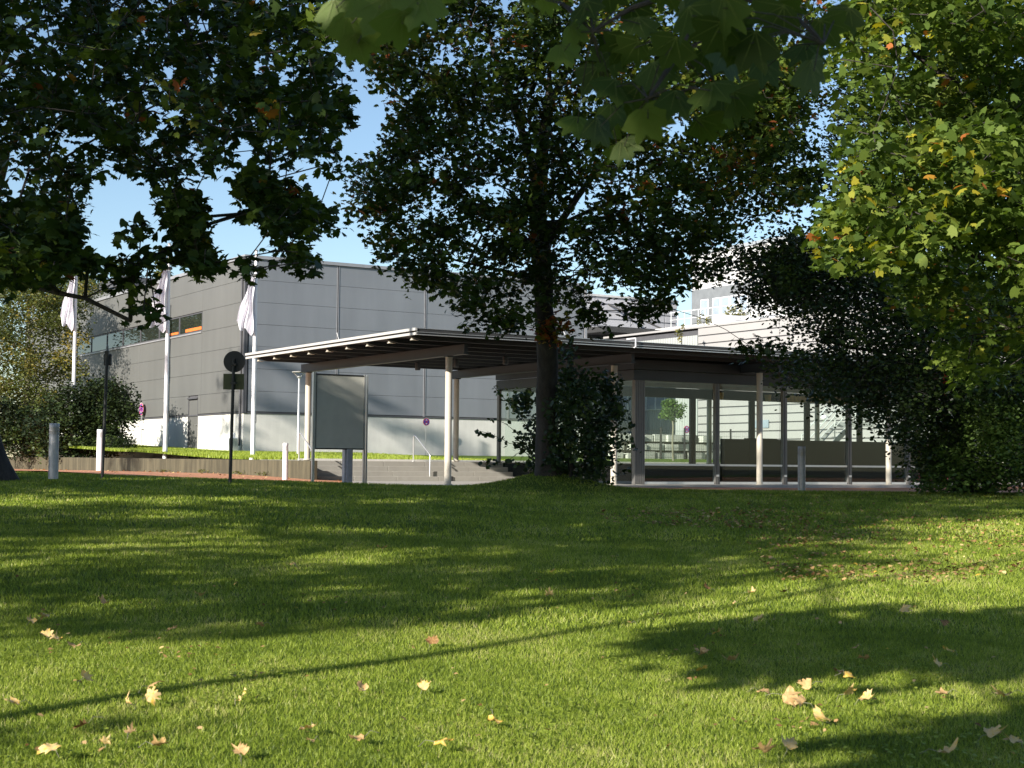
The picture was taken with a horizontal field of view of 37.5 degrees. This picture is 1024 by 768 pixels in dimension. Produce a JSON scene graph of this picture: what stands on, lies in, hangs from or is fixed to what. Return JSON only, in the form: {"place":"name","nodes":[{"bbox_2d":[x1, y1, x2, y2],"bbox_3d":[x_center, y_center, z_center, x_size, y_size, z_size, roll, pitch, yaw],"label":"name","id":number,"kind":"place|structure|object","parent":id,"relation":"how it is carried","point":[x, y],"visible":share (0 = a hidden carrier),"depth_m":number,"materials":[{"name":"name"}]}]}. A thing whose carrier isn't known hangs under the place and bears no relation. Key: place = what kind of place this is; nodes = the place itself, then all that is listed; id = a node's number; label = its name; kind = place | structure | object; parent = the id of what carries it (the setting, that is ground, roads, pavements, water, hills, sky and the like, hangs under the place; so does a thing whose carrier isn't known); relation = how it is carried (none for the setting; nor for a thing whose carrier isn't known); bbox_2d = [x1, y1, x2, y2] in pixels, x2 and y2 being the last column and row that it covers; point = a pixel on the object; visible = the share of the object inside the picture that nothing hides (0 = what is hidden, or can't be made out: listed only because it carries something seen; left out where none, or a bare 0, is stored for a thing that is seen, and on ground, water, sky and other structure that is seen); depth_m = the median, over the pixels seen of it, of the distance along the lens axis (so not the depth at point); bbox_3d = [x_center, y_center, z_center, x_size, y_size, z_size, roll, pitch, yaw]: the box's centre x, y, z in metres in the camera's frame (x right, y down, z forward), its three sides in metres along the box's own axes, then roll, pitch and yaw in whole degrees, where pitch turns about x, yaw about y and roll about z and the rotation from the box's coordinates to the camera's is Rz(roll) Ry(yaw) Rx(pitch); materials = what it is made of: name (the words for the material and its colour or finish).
{"place":"outdoors","nodes":[
{"label":"outdoors","id":0,"kind":"place"},
{"bbox_2d":[78,448,712,462],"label":"terrace lawn","id":1,"kind":"structure","parent":0,"point":[519,458],"depth_m":63.16,"materials":[{"name":"plant"}]},
{"bbox_2d":[0,265,108,456],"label":"olive green tree","id":2,"kind":"object","parent":1,"relation":"on","point":[40,302],"visible":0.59,"depth_m":75.02,"materials":[{"name":"green plant"}]},
{"bbox_2d":[0,370,144,464],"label":"bush","id":3,"kind":"object","parent":1,"relation":"on","point":[32,434],"visible":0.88,"depth_m":65.29,"materials":[{"name":"green plant"}]},
{"bbox_2d":[70,276,77,456],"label":"flagpole","id":4,"kind":"object","parent":1,"relation":"on","point":[74,342],"visible":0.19,"depth_m":66.13,"materials":[{"name":"metal"}]},
{"bbox_2d":[60,277,74,330],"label":"flag","id":5,"kind":"object","parent":4,"relation":"attached to","point":[67,314],"visible":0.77,"depth_m":66.14,"materials":[{"name":"white fabric"}]},
{"bbox_2d":[84,433,138,456],"bbox_3d":[-16.638,2.599,63.060,2.235,1.147,2.164,1,-3,0],"label":"shrub","id":6,"kind":"object","parent":1,"relation":"on","point":[113,441],"visible":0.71,"depth_m":62.95,"materials":[{"name":"green plant"}]},
{"bbox_2d":[79,276,157,303],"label":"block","id":7,"kind":"structure","parent":1,"relation":"on","point":[111,286],"depth_m":102.38,"materials":[{"name":"grey"}]},
{"bbox_2d":[163,243,171,458],"bbox_3d":[-12.607,-1.094,55.123,0.169,8.181,0.181,2,-3,-28],"label":"flagpole","id":8,"kind":"object","parent":1,"relation":"on","point":[166,413],"visible":0.9,"depth_m":55.03,"materials":[{"name":"white metal"}]},
{"bbox_2d":[150,267,172,332],"bbox_3d":[-12.937,-3.086,55.189,0.950,2.422,0.342,1,-3,0],"label":"flag","id":9,"kind":"object","parent":8,"relation":"attached to","point":[163,284],"visible":0.69,"depth_m":55.13,"materials":[{"name":"white fabric"}]},
{"bbox_2d":[229,433,237,450],"bbox_3d":[-11.453,2.431,61.955,0.370,0.840,0.300,1,-3,-12],"label":"utility cabinet","id":10,"kind":"object","parent":1,"relation":"on","point":[235,443],"visible":0.55,"depth_m":61.83,"materials":[{"name":"metal"}]},
{"bbox_2d":[250,250,258,454],"bbox_3d":[-9.243,-0.932,54.115,0.169,7.832,0.181,2,-3,-28],"label":"flagpole","id":11,"kind":"object","parent":1,"relation":"on","point":[253,416],"visible":0.82,"depth_m":54.02,"materials":[{"name":"white metal"}]},
{"bbox_2d":[237,274,255,334],"bbox_3d":[-9.488,-2.853,54.177,0.780,2.213,0.342,1,-3,0],"label":"flag","id":12,"kind":"object","parent":11,"relation":"attached to","point":[245,319],"visible":0.85,"depth_m":54.10,"materials":[{"name":"white fabric"}]},
{"bbox_2d":[13,441,514,460],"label":"terrace grass","id":13,"kind":"structure","parent":1,"relation":"on","point":[258,455],"depth_m":55.39,"materials":[{"name":"green plant"}]},
{"bbox_2d":[292,371,300,453],"bbox_3d":[-8.070,1.204,57.012,0.560,3.390,0.560,1,-3,0],"label":"street lamp","id":14,"kind":"object","parent":1,"relation":"on","point":[298,417],"visible":0.81,"depth_m":56.99,"materials":[{"name":"metal"}]},
{"bbox_2d":[23,254,586,459],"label":"industrial hall","id":15,"kind":"structure","parent":1,"relation":"on","point":[340,299],"depth_m":66.01,"materials":[{"name":"metal"}]},
{"bbox_2d":[77,337,90,355],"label":"window","id":16,"kind":"structure","parent":15,"relation":"in","point":[88,349],"depth_m":82.01,"materials":[{"name":"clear glass"}]},
{"bbox_2d":[91,334,106,352],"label":"window","id":17,"kind":"structure","parent":15,"relation":"in","point":[99,343],"depth_m":79.67,"materials":[{"name":"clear glass"}]},
{"bbox_2d":[107,330,122,348],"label":"window","id":18,"kind":"structure","parent":15,"relation":"in","point":[114,339],"depth_m":77.29,"materials":[{"name":"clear glass"}]},
{"bbox_2d":[123,326,140,346],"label":"window","id":19,"kind":"structure","parent":15,"relation":"in","point":[131,336],"depth_m":75.06,"materials":[{"name":"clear glass"}]},
{"bbox_2d":[140,325,158,342],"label":"window","id":20,"kind":"structure","parent":15,"relation":"in","point":[150,334],"depth_m":72.68,"materials":[{"name":"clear glass"}]},
{"bbox_2d":[159,317,179,339],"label":"window","id":21,"kind":"structure","parent":15,"relation":"in","point":[174,323],"depth_m":69.81,"materials":[{"name":"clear glass"}]},
{"bbox_2d":[179,312,202,335],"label":"window","id":22,"kind":"structure","parent":15,"relation":"in","point":[194,320],"depth_m":67.86,"materials":[{"name":"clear glass"}]},
{"bbox_2d":[187,397,198,447],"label":"door","id":23,"kind":"structure","parent":15,"relation":"in","point":[192,442],"depth_m":67.10,"materials":[{"name":"metal"}]},
{"bbox_2d":[423,418,429,454],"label":"no stopping sign","id":24,"kind":"object","parent":1,"relation":"on","point":[426,421],"visible":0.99,"depth_m":65.83,"materials":[{"name":"metal"}]},
{"bbox_2d":[587,294,678,446],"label":"louvred building","id":25,"kind":"structure","parent":1,"relation":"on","point":[614,320],"depth_m":85.56,"materials":[{"name":"metal"}]},
{"bbox_2d":[587,303,660,336],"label":"steel awning","id":26,"kind":"object","parent":25,"relation":"attached to","point":[597,331],"visible":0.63,"depth_m":82.31,"materials":[{"name":"grey metal"}]},
{"bbox_2d":[608,433,721,458],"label":"block wall","id":27,"kind":"structure","parent":1,"relation":"on","point":[701,444],"depth_m":68.62,"materials":[{"name":"stone"}]},
{"bbox_2d":[658,398,687,460],"bbox_3d":[6.822,1.919,63.978,1.261,2.672,1.335,1,-3,0],"label":"round headed tree","id":28,"kind":"object","parent":1,"relation":"on","point":[671,408],"visible":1,"depth_m":63.86,"materials":[{"name":"green plant"}]},
{"bbox_2d":[617,427,742,458],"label":"fence","id":29,"kind":"object","parent":1,"relation":"on","point":[661,439],"visible":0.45,"depth_m":67.91,"materials":[{"name":"black metal"}]},
{"bbox_2d":[603,307,1021,474],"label":"white warehouse","id":30,"kind":"structure","parent":1,"relation":"on","point":[734,415],"depth_m":72.66,"materials":[{"name":"paint"}]},
{"bbox_2d":[647,397,655,409],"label":"window","id":31,"kind":"structure","parent":30,"relation":"in","point":[651,401],"depth_m":78.17,"materials":[{"name":"glass"}]},
{"bbox_2d":[656,387,664,409],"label":"window","id":32,"kind":"structure","parent":30,"relation":"in","point":[658,400],"depth_m":77.62,"materials":[{"name":"glass"}]},
{"bbox_2d":[674,324,684,343],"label":"terrace plant","id":33,"kind":"object","parent":30,"relation":"on","point":[679,332],"visible":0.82,"depth_m":73.20,"materials":[{"name":"green plant"}]},
{"bbox_2d":[723,305,758,317],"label":"terrace plant","id":34,"kind":"object","parent":30,"relation":"on","point":[733,310],"visible":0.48,"depth_m":78.71,"materials":[{"name":"green plant"}]},
{"bbox_2d":[655,236,960,329],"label":"building","id":35,"kind":"structure","parent":30,"relation":"on","point":[709,301],"depth_m":82.33,"materials":[{"name":"metal"}]},
{"bbox_2d":[700,299,708,317],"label":"window","id":36,"kind":"structure","parent":35,"relation":"in","point":[704,303],"depth_m":83.53,"materials":[{"name":"glass"}]},
{"bbox_2d":[712,297,720,315],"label":"window","id":37,"kind":"structure","parent":35,"relation":"in","point":[716,302],"depth_m":82.66,"materials":[{"name":"glass"}]},
{"bbox_2d":[721,296,729,314],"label":"window","id":38,"kind":"structure","parent":35,"relation":"in","point":[724,300],"depth_m":82.08,"materials":[{"name":"glass"}]},
{"bbox_2d":[730,295,738,313],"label":"window","id":39,"kind":"structure","parent":35,"relation":"in","point":[732,299],"depth_m":81.52,"materials":[{"name":"glass"}]},
{"bbox_2d":[739,294,747,311],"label":"window","id":40,"kind":"structure","parent":35,"relation":"in","point":[744,305],"depth_m":80.67,"materials":[{"name":"glass"}]},
{"bbox_2d":[0,472,1023,767],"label":"lawn","id":41,"kind":"structure","parent":0,"point":[518,486],"depth_m":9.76,"materials":[{"name":"plant"}]},
{"bbox_2d":[4,696,31,704],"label":"fallen leaf","id":42,"kind":"object","parent":41,"relation":"on","point":[13,700],"visible":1,"depth_m":7.30,"materials":[{"name":"brown plant"}]},
{"bbox_2d":[39,628,53,637],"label":"fallen leaf","id":43,"kind":"object","parent":41,"relation":"on","point":[47,633],"visible":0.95,"depth_m":9.47,"materials":[{"name":"yellow plant"}]},
{"bbox_2d":[37,742,60,756],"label":"fallen leaf","id":44,"kind":"object","parent":41,"relation":"on","point":[46,747],"visible":1,"depth_m":6.31,"materials":[{"name":"yellow plant"}]},
{"bbox_2d":[48,423,59,478],"bbox_3d":[-8.257,1.208,27.170,0.180,1.000,0.180,1,-3,0],"label":"bollard light","id":45,"kind":"object","parent":41,"relation":"on","point":[53,460],"visible":1,"depth_m":27.10,"materials":[{"name":"metal"}]},
{"bbox_2d":[78,670,93,681],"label":"fallen leaf","id":46,"kind":"object","parent":41,"relation":"on","point":[85,675],"visible":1,"depth_m":7.95,"materials":[{"name":"brown plant"}]},
{"bbox_2d":[99,735,110,748],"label":"fallen leaf","id":47,"kind":"object","parent":41,"relation":"on","point":[104,740],"visible":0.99,"depth_m":6.50,"materials":[{"name":"brown plant"}]},
{"bbox_2d":[101,344,111,478],"bbox_3d":[-7.819,0.550,29.038,0.148,2.643,0.140,1,-3,0],"label":"narrow sign","id":48,"kind":"object","parent":41,"relation":"on","point":[107,359],"visible":0.94,"depth_m":29.00,"materials":[{"name":"black metal"}]},
{"bbox_2d":[124,722,135,737],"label":"fallen leaf","id":49,"kind":"object","parent":41,"relation":"on","point":[129,730],"visible":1,"depth_m":6.72,"materials":[{"name":"brown plant"}]},
{"bbox_2d":[135,686,160,705],"bbox_3d":[-1.794,1.540,7.406,0.141,0.102,0.047,-23,-39,-19],"label":"fallen leaf","id":50,"kind":"object","parent":41,"relation":"on","point":[152,695],"visible":1,"depth_m":7.42,"materials":[{"name":"yellow plant"}]},
{"bbox_2d":[138,734,169,747],"bbox_3d":[-1.541,1.541,6.498,0.144,0.041,0.102,-13,-28,7],"label":"fallen leaf","id":51,"kind":"object","parent":41,"relation":"on","point":[155,741],"visible":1,"depth_m":6.48,"materials":[{"name":"brown plant"}]},
{"bbox_2d":[0,0,360,480],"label":"maple tree","id":52,"kind":"object","parent":41,"relation":"on","point":[42,242],"visible":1,"depth_m":13.75,"materials":[{"name":"green plant"}]},
{"bbox_2d":[223,351,244,482],"bbox_3d":[-5.371,0.653,29.011,0.416,2.592,0.095,1,-3,0],"label":"round sign","id":53,"kind":"object","parent":41,"relation":"on","point":[234,361],"visible":0.91,"depth_m":29.08,"materials":[{"name":"black metal"}]},
{"bbox_2d":[231,741,248,754],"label":"fallen leaf","id":54,"kind":"object","parent":41,"relation":"on","point":[242,749],"visible":1,"depth_m":6.42,"materials":[{"name":"brown plant"}]},
{"bbox_2d":[357,680,368,695],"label":"fallen leaf","id":55,"kind":"object","parent":41,"relation":"on","point":[360,685],"visible":1,"depth_m":7.94,"materials":[{"name":"brown plant"}]},
{"bbox_2d":[348,730,378,740],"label":"fallen leaf","id":56,"kind":"object","parent":41,"relation":"on","point":[359,737],"visible":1,"depth_m":6.72,"materials":[{"name":"brown plant"}]},
{"bbox_2d":[417,678,430,695],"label":"fallen leaf","id":57,"kind":"object","parent":41,"relation":"on","point":[423,685],"visible":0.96,"depth_m":8.03,"materials":[{"name":"yellow plant"}]},
{"bbox_2d":[425,635,438,646],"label":"fallen leaf","id":58,"kind":"object","parent":41,"relation":"on","point":[433,640],"visible":1,"depth_m":9.61,"materials":[{"name":"orange plant"}]},
{"bbox_2d":[418,738,452,746],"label":"fallen leaf","id":59,"kind":"object","parent":41,"relation":"on","point":[440,741],"visible":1,"depth_m":6.59,"materials":[{"name":"yellow plant"}]},
{"bbox_2d":[487,709,501,723],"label":"fallen leaf","id":60,"kind":"object","parent":41,"relation":"on","point":[491,717],"visible":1,"depth_m":7.17,"materials":[{"name":"yellow plant"}]},
{"bbox_2d":[8,550,1014,753],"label":"leaf litter","id":61,"kind":"object","parent":41,"relation":"on","point":[201,727],"visible":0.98,"depth_m":8.49,"materials":[{"name":"brown plant"}]},
{"bbox_2d":[0,639,1023,767],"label":"clover","id":62,"kind":"object","parent":41,"relation":"on","point":[545,736],"visible":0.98,"depth_m":7.46,"materials":[{"name":"green plant"}]},
{"bbox_2d":[474,337,641,485],"bbox_3d":[0.960,0.584,30.260,3.720,3.143,2.961,-1,-3,30],"label":"hazel shrub","id":63,"kind":"object","parent":41,"relation":"on","point":[568,408],"visible":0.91,"depth_m":29.65,"materials":[{"name":"green plant"}]},
{"bbox_2d":[329,0,831,475],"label":"maple tree","id":64,"kind":"object","parent":41,"relation":"on","point":[765,139],"visible":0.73,"depth_m":26.85,"materials":[{"name":"green plant"}]},
{"bbox_2d":[314,0,865,167],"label":"maple tree","id":65,"kind":"object","parent":41,"relation":"on","point":[731,40],"visible":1,"depth_m":4.23,"materials":[{"name":"green plant"}]},
{"bbox_2d":[596,507,808,529],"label":"grass","id":66,"kind":"structure","parent":41,"relation":"on","point":[726,522],"depth_m":21.71,"materials":[{"name":"green plant"}]},
{"bbox_2d":[752,738,776,757],"bbox_3d":[1.095,1.579,6.546,0.121,0.046,0.152,-5,-38,18],"label":"fallen leaf","id":67,"kind":"object","parent":41,"relation":"on","point":[766,748],"visible":1,"depth_m":6.52,"materials":[{"name":"brown plant"}]},
{"bbox_2d":[767,686,801,706],"bbox_3d":[1.406,1.618,7.820,0.183,0.067,0.125,1,37,25],"label":"fallen leaf","id":68,"kind":"object","parent":41,"relation":"on","point":[786,695],"visible":0.87,"depth_m":7.80,"materials":[{"name":"beige plant"}]},
{"bbox_2d":[781,733,797,758],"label":"fallen leaf","id":69,"kind":"object","parent":41,"relation":"on","point":[790,743],"visible":1,"depth_m":6.65,"materials":[{"name":"plant"}]},
{"bbox_2d":[798,446,805,490],"bbox_3d":[5.984,1.790,31.152,0.159,1.000,0.159,1,-3,0],"label":"bollard light","id":70,"kind":"object","parent":41,"relation":"on","point":[801,467],"visible":0.98,"depth_m":31.09,"materials":[{"name":"metal"}]},
{"bbox_2d":[790,694,813,708],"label":"fallen leaf","id":71,"kind":"object","parent":41,"relation":"on","point":[799,700],"visible":0.98,"depth_m":7.68,"materials":[{"name":"beige plant"}]},
{"bbox_2d":[797,678,819,689],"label":"fallen leaf","id":72,"kind":"object","parent":41,"relation":"on","point":[806,684],"visible":1,"depth_m":8.23,"materials":[{"name":"beige plant"}]},
{"bbox_2d":[813,705,831,724],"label":"fallen leaf","id":73,"kind":"object","parent":41,"relation":"on","point":[818,713],"visible":0.95,"depth_m":7.30,"materials":[{"name":"beige plant"}]},
{"bbox_2d":[836,683,855,700],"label":"fallen leaf","id":74,"kind":"object","parent":41,"relation":"on","point":[849,691],"visible":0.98,"depth_m":7.92,"materials":[{"name":"brown plant"}]},
{"bbox_2d":[855,689,873,703],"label":"fallen leaf","id":75,"kind":"object","parent":41,"relation":"on","point":[866,696],"visible":1,"depth_m":7.83,"materials":[{"name":"beige plant"}]},
{"bbox_2d":[711,58,1023,493],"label":"ivy tree","id":76,"kind":"object","parent":41,"relation":"on","point":[787,277],"visible":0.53,"depth_m":28.21,"materials":[{"name":"green plant"}]},
{"bbox_2d":[734,494,1023,582],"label":"grass","id":77,"kind":"structure","parent":41,"relation":"on","point":[851,572],"depth_m":16.93,"materials":[{"name":"green plant"}]},
{"bbox_2d":[896,604,911,614],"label":"fallen leaf","id":78,"kind":"object","parent":41,"relation":"on","point":[904,608],"visible":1,"depth_m":11.36,"materials":[{"name":"beige plant"}]},
{"bbox_2d":[791,0,1023,411],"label":"maple tree","id":79,"kind":"object","parent":41,"relation":"on","point":[966,144],"visible":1,"depth_m":16.02,"materials":[{"name":"green plant"}]},
{"bbox_2d":[920,737,957,753],"bbox_3d":[1.864,1.580,6.579,0.174,0.064,0.121,-10,-4,18],"label":"fallen leaf","id":80,"kind":"object","parent":41,"relation":"on","point":[946,749],"visible":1,"depth_m":6.56,"materials":[{"name":"brown plant"}]},
{"bbox_2d":[908,383,1023,496],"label":"bush","id":81,"kind":"object","parent":41,"relation":"on","point":[1006,448],"visible":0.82,"depth_m":28.64,"materials":[{"name":"green plant"}]},
{"bbox_2d":[978,724,1005,739],"bbox_3d":[2.209,1.618,7.002,0.185,0.043,0.100,-18,20,-25],"label":"fallen leaf","id":82,"kind":"object","parent":41,"relation":"on","point":[991,731],"visible":1,"depth_m":7.02,"materials":[{"name":"beige plant"}]},
{"bbox_2d":[991,685,1023,696],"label":"fallen leaf","id":83,"kind":"object","parent":41,"relation":"on","point":[998,692],"visible":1,"depth_m":7.99,"materials":[{"name":"brown plant"}]},
{"bbox_2d":[1004,733,1022,747],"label":"fallen leaf","id":84,"kind":"object","parent":41,"relation":"on","point":[1013,739],"visible":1,"depth_m":6.86,"materials":[{"name":"brown plant"}]},
{"bbox_2d":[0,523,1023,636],"bbox_3d":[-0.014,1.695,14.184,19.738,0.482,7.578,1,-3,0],"label":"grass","id":85,"kind":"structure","parent":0,"point":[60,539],"depth_m":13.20,"materials":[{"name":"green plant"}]},
{"bbox_2d":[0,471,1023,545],"bbox_3d":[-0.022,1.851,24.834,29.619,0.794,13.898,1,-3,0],"label":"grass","id":86,"kind":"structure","parent":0,"point":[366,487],"depth_m":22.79,"materials":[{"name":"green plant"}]},
{"bbox_2d":[0,0,1023,456],"label":"sky","id":87,"kind":"structure","parent":0,"point":[122,198],"materials":[{"name":"blue"}]},
{"bbox_2d":[352,481,681,487],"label":"plaza","id":88,"kind":"structure","parent":0,"point":[458,483],"depth_m":41.10,"materials":[{"name":"grey concrete"}]},
{"bbox_2d":[14,469,1023,492],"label":"path","id":89,"kind":"structure","parent":0,"point":[198,475],"depth_m":39.83,"materials":[{"name":"grey concrete"}]},
{"bbox_2d":[96,429,102,470],"bbox_3d":[-9.499,1.523,34.764,0.159,0.950,0.159,1,-3,0],"label":"bollard light","id":90,"kind":"object","parent":89,"relation":"on","point":[99,451],"visible":0.69,"depth_m":34.70,"materials":[{"name":"white metal"}]},
{"bbox_2d":[9,457,316,479],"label":"retaining wall","id":91,"kind":"structure","parent":89,"relation":"on","point":[299,469],"depth_m":51.91,"materials":[{"name":"concrete"}]},
{"bbox_2d":[282,443,287,479],"bbox_3d":[-5.886,2.009,39.146,0.147,0.950,0.147,1,-3,0],"label":"bollard light","id":92,"kind":"object","parent":89,"relation":"on","point":[285,464],"visible":1,"depth_m":39.09,"materials":[{"name":"white metal"}]},
{"bbox_2d":[311,372,367,482],"bbox_3d":[-3.825,1.074,33.369,1.335,2.629,0.170,2,-4,-32],"label":"information board","id":93,"kind":"object","parent":89,"relation":"on","point":[339,411],"visible":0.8,"depth_m":33.36,"materials":[{"name":"metal"}]},
{"bbox_2d":[317,461,514,480],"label":"concrete steps","id":94,"kind":"structure","parent":89,"relation":"on","point":[403,471],"depth_m":45.77,"materials":[{"name":"grey concrete"}]},
{"bbox_2d":[298,433,310,459],"bbox_3d":[-6.038,2.125,44.283,0.110,1.398,1.180,2,-4,-32],"label":"handrail","id":95,"kind":"object","parent":94,"relation":"on","point":[299,445],"visible":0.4,"depth_m":44.72,"materials":[{"name":"metal"}]},
{"bbox_2d":[413,435,430,475],"bbox_3d":[-2.775,2.262,46.303,0.110,1.398,1.180,2,-4,-32],"label":"handrail","id":96,"kind":"object","parent":94,"relation":"on","point":[426,450],"visible":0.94,"depth_m":46.08,"materials":[{"name":"metal"}]},
{"bbox_2d":[245,328,1005,484],"bbox_3d":[7.347,1.239,47.911,29.340,3.877,10.797,2,-4,-32],"label":"entrance canopy","id":97,"kind":"object","parent":89,"relation":"on","point":[477,354],"visible":0.5,"depth_m":41.29,"materials":[{"name":"metal"}]},
{"bbox_2d":[503,462,1022,480],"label":"terrace paving","id":98,"kind":"structure","parent":0,"point":[623,464],"depth_m":49.68,"materials":[{"name":"concrete"}]},
{"bbox_2d":[249,458,705,463],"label":"terrace kerb","id":99,"kind":"structure","parent":98,"relation":"on","point":[475,461],"depth_m":50.80,"materials":[{"name":"concrete"}]},
{"bbox_2d":[801,405,883,440],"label":"steel stairs","id":100,"kind":"structure","parent":98,"relation":"on","point":[829,431],"depth_m":59.68,"materials":[{"name":"metal"}]},
{"bbox_2d":[635,484,978,487],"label":"pavement","id":101,"kind":"structure","parent":0,"point":[791,486],"depth_m":43.34,"materials":[{"name":"grey concrete"}]},
{"bbox_2d":[597,481,1022,486],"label":"hall floor","id":102,"kind":"structure","parent":0,"point":[624,482],"depth_m":49.81,"materials":[{"name":"concrete"}]},
{"bbox_2d":[496,359,1019,483],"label":"glass hall","id":103,"kind":"structure","parent":102,"relation":"on","point":[849,461],"depth_m":51.18,"materials":[{"name":"metal"}]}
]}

